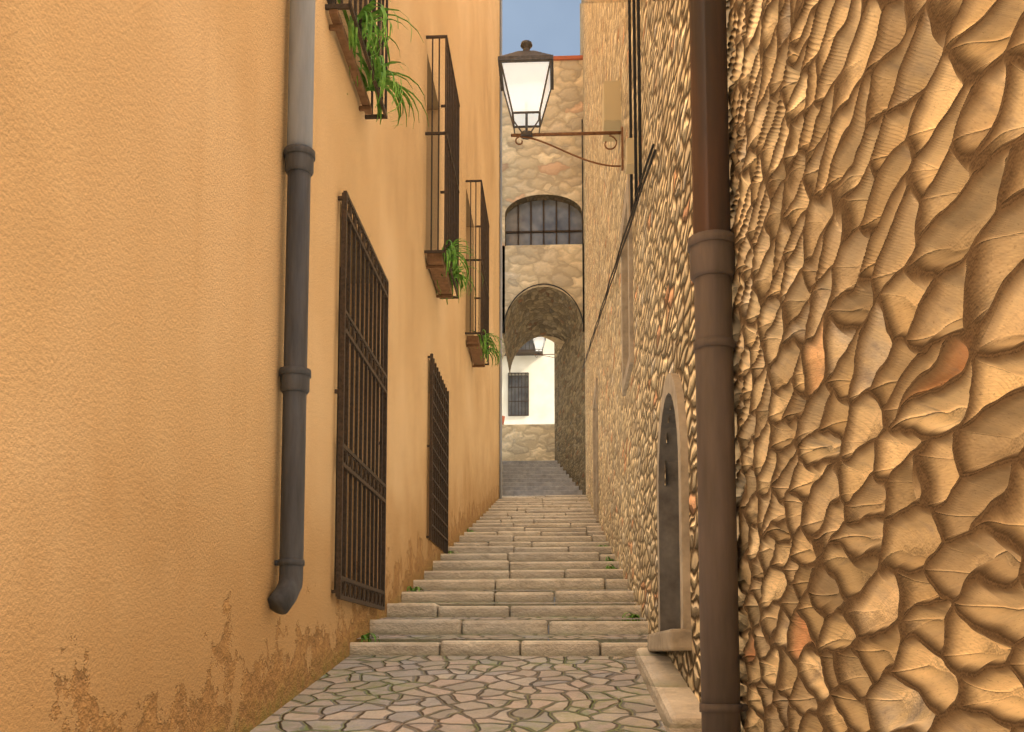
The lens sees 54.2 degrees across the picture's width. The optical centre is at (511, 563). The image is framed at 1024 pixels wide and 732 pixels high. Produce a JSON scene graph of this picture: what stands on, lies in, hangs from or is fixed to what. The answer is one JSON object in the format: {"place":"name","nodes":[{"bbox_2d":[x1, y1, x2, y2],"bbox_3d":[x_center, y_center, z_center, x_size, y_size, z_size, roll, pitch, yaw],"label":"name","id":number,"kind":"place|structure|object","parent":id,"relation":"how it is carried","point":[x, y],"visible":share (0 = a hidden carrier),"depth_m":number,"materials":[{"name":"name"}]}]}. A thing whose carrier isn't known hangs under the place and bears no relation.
{"place":"outdoors","nodes":[
{"label":"outdoors","id":0,"kind":"place"},
{"bbox_2d":[0,0,499,731],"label":"stucco wall","id":1,"kind":"structure","parent":0,"point":[142,224],"depth_m":3.61,"materials":[{"name":"orange paint"}]},
{"bbox_2d":[267,0,314,614],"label":"downpipe","id":2,"kind":"object","parent":1,"relation":"attached to","point":[294,370],"visible":1,"depth_m":4.64,"materials":[{"name":"metal"}]},
{"bbox_2d":[329,9,371,113],"bbox_3d":[-0.983,-3.042,6.130,0.080,0.070,1.050,0,-5,3],"label":"planter box","id":3,"kind":"object","parent":1,"relation":"attached to","point":[337,26],"visible":1,"depth_m":6.03,"materials":[{"name":"brown wood"}]},
{"bbox_2d":[325,0,387,118],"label":"window grille","id":4,"kind":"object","parent":1,"relation":"attached to","point":[353,12],"depth_m":6.32,"materials":[{"name":"metal"}]},
{"bbox_2d":[331,191,388,609],"bbox_3d":[-0.978,-0.938,6.521,0.074,2.414,1.459,0,-5,3],"label":"grille","id":5,"kind":"object","parent":1,"relation":"attached to","point":[374,484],"visible":1,"depth_m":6.38,"materials":[{"name":"metal"}]},
{"bbox_2d":[337,0,428,126],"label":"spider plant","id":6,"kind":"object","parent":1,"relation":"attached to","point":[369,23],"visible":0.91,"depth_m":6.18,"materials":[{"name":"green plant"}]},
{"bbox_2d":[361,529,473,641],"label":"weeds","id":7,"kind":"object","parent":1,"relation":"attached to","point":[365,636],"visible":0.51,"depth_m":6.53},
{"bbox_2d":[426,353,448,553],"bbox_3d":[-0.786,-1.097,10.562,0.074,1.860,1.449,0,-5,3],"label":"grille","id":8,"kind":"object","parent":1,"relation":"attached to","point":[438,445],"visible":0.95,"depth_m":10.45,"materials":[{"name":"metal"}]},
{"bbox_2d":[426,253,452,297],"bbox_3d":[-0.736,-2.938,10.255,0.180,0.130,1.000,0,-5,3],"label":"planter box","id":9,"kind":"object","parent":1,"relation":"attached to","point":[436,266],"visible":0.95,"depth_m":10.09,"materials":[{"name":"brown wood"}]},
{"bbox_2d":[424,35,459,298],"bbox_3d":[-0.726,-4.071,10.433,0.232,2.224,1.270,0,-5,3],"label":"window grille","id":10,"kind":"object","parent":1,"relation":"attached to","point":[451,191],"depth_m":10.14,"materials":[{"name":"metal"}]},
{"bbox_2d":[433,238,482,304],"bbox_3d":[-0.554,-2.978,10.181,0.566,0.420,1.109,1,-5,-9],"label":"spider plant","id":11,"kind":"object","parent":1,"relation":"attached to","point":[451,254],"visible":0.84,"depth_m":10.08,"materials":[{"name":"green plant"}]},
{"bbox_2d":[466,336,484,366],"bbox_3d":[-0.526,-3.076,14.580,0.190,0.130,1.200,0,-5,3],"label":"planter box","id":12,"kind":"object","parent":1,"relation":"attached to","point":[473,342],"visible":1,"depth_m":14.39,"materials":[{"name":"brown wood"}]},
{"bbox_2d":[465,180,489,364],"bbox_3d":[-0.512,-4.232,14.735,0.252,2.224,1.520,0,-5,3],"label":"window grille","id":13,"kind":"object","parent":1,"relation":"attached to","point":[483,259],"depth_m":14.37,"materials":[{"name":"metal"}]},
{"bbox_2d":[467,330,505,366],"bbox_3d":[-0.372,-3.124,14.578,0.591,0.410,1.178,0,-5,3],"label":"spider plant","id":14,"kind":"object","parent":1,"relation":"attached to","point":[486,337],"visible":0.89,"depth_m":14.47,"materials":[{"name":"green plant"}]},
{"bbox_2d":[499,0,502,498],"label":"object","id":15,"kind":"structure","parent":1,"relation":"attached to","point":[500,334],"depth_m":21.85,"materials":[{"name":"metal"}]},
{"bbox_2d":[250,655,666,731],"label":"cobblestone pavement","id":16,"kind":"structure","parent":0,"point":[399,693],"depth_m":4.87,"materials":[{"name":"beige stone"}]},
{"bbox_2d":[635,648,701,731],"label":"stone ledge","id":17,"kind":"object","parent":16,"relation":"on","point":[675,699],"depth_m":4.57,"materials":[{"name":"stone"}]},
{"bbox_2d":[647,629,691,650],"bbox_3d":[0.847,0.398,5.141,0.200,0.100,1.180,0,-5,3],"label":"door sill","id":18,"kind":"structure","parent":17,"relation":"on","point":[674,640],"depth_m":4.57,"materials":[{"name":"stone"}]},
{"bbox_2d":[657,373,690,631],"bbox_3d":[0.980,-0.319,5.210,0.335,1.340,1.160,0,-5,3],"label":"door surround","id":19,"kind":"object","parent":18,"relation":"on","point":[673,553],"visible":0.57,"depth_m":5.64,"materials":[{"name":"stone"}]},
{"bbox_2d":[350,495,647,655],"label":"stone stairs","id":20,"kind":"structure","parent":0,"point":[578,572],"depth_m":8.22,"materials":[{"name":"stone"}]},
{"bbox_2d":[357,501,648,638],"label":"ground step treads","id":21,"kind":"object","parent":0,"point":[538,636],"visible":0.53,"depth_m":7.11,"materials":[{"name":"beige stone"}]},
{"bbox_2d":[595,545,639,620],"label":"wall foot weeds","id":22,"kind":"object","parent":21,"relation":"on","point":[631,615],"visible":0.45,"depth_m":7.36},
{"bbox_2d":[532,337,545,354],"bbox_3d":[0.749,-6.181,27.870,0.392,0.720,0.392,0,-5,3],"label":"street lantern","id":23,"kind":"object","parent":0,"point":[538,342],"visible":0.69,"depth_m":27.74,"materials":[{"name":"glass"}]},
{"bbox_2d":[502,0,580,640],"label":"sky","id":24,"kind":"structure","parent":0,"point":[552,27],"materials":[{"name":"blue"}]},
{"bbox_2d":[502,460,581,495],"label":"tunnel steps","id":25,"kind":"structure","parent":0,"point":[534,478],"depth_m":24.45,"materials":[{"name":"stone"}]},
{"bbox_2d":[502,424,554,460],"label":"retaining wall","id":26,"kind":"structure","parent":25,"relation":"on","point":[528,442],"depth_m":28.03,"materials":[{"name":"stone"}]},
{"bbox_2d":[502,338,554,424],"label":"building facade","id":27,"kind":"structure","parent":26,"relation":"on","point":[539,369],"depth_m":34.74,"materials":[{"name":"beige paint"}]},
{"bbox_2d":[504,341,542,415],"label":"window grilles","id":28,"kind":"object","parent":27,"relation":"attached to","point":[527,352],"depth_m":34.63,"materials":[{"name":"metal"}]},
{"bbox_2d":[502,60,585,494],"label":"archway wall","id":29,"kind":"structure","parent":25,"relation":"on","point":[535,172],"depth_m":23.53,"materials":[{"name":"beige stone"}]},
{"bbox_2d":[506,199,581,244],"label":"window bars","id":30,"kind":"object","parent":29,"relation":"attached to","point":[556,231],"visible":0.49,"depth_m":23.57,"materials":[{"name":"black metal"}]},
{"bbox_2d":[553,55,582,60],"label":"roof tiles","id":31,"kind":"object","parent":29,"relation":"on","point":[571,57],"visible":0.14,"depth_m":23.59,"materials":[{"name":"orange tile"}]},
{"bbox_2d":[581,0,675,2],"bbox_3d":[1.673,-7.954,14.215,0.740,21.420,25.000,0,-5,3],"label":"roof eave","id":32,"kind":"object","parent":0,"point":[596,1],"depth_m":12.63,"materials":[{"name":"orange tile"}]},
{"bbox_2d":[593,378,598,522],"bbox_3d":[1.453,-1.696,16.069,0.250,2.230,1.520,0,-5,3],"label":"door frame","id":33,"kind":"object","parent":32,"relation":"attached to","point":[595,464],"visible":0.19,"depth_m":16.01,"materials":[{"name":"stone"}]},
{"bbox_2d":[602,80,638,173],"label":"junction boxes","id":34,"kind":"object","parent":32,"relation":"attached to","point":[611,109],"visible":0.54,"depth_m":9.50,"materials":[{"name":"beige plastic"}]},
{"bbox_2d":[620,174,633,395],"bbox_3d":[1.094,-2.352,8.581,0.250,1.580,1.070,0,-5,3],"label":"window frame","id":35,"kind":"object","parent":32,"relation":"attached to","point":[627,335],"visible":0.24,"depth_m":8.69,"materials":[{"name":"stone"}]},
{"bbox_2d":[580,0,1023,731],"label":"rubble wall","id":36,"kind":"structure","parent":0,"point":[876,182],"depth_m":2.07,"materials":[{"name":"stone"}]},
{"bbox_2d":[511,127,623,170],"bbox_3d":[0.493,-3.708,8.959,1.005,0.380,0.060,0,-5,3],"label":"lamp bracket","id":37,"kind":"object","parent":36,"relation":"attached to","point":[609,133],"visible":1,"depth_m":8.95,"materials":[{"name":"brown metal"}]},
{"bbox_2d":[498,40,553,139],"bbox_3d":[0.131,-4.289,9.030,0.490,0.900,0.490,0,-5,3],"label":"street lantern","id":38,"kind":"object","parent":37,"relation":"attached to","point":[526,75],"visible":0.98,"depth_m":8.87,"materials":[{"name":"glass"}]},
{"bbox_2d":[503,0,656,368],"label":"electrical cables","id":39,"kind":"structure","parent":36,"relation":"attached to","point":[638,190],"depth_m":7.09,"materials":[{"name":"black rubber"}]},
{"bbox_2d":[687,0,747,731],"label":"downpipe","id":40,"kind":"object","parent":36,"relation":"attached to","point":[711,252],"visible":0.95,"depth_m":3.29,"materials":[{"name":"brown metal"}]}
]}

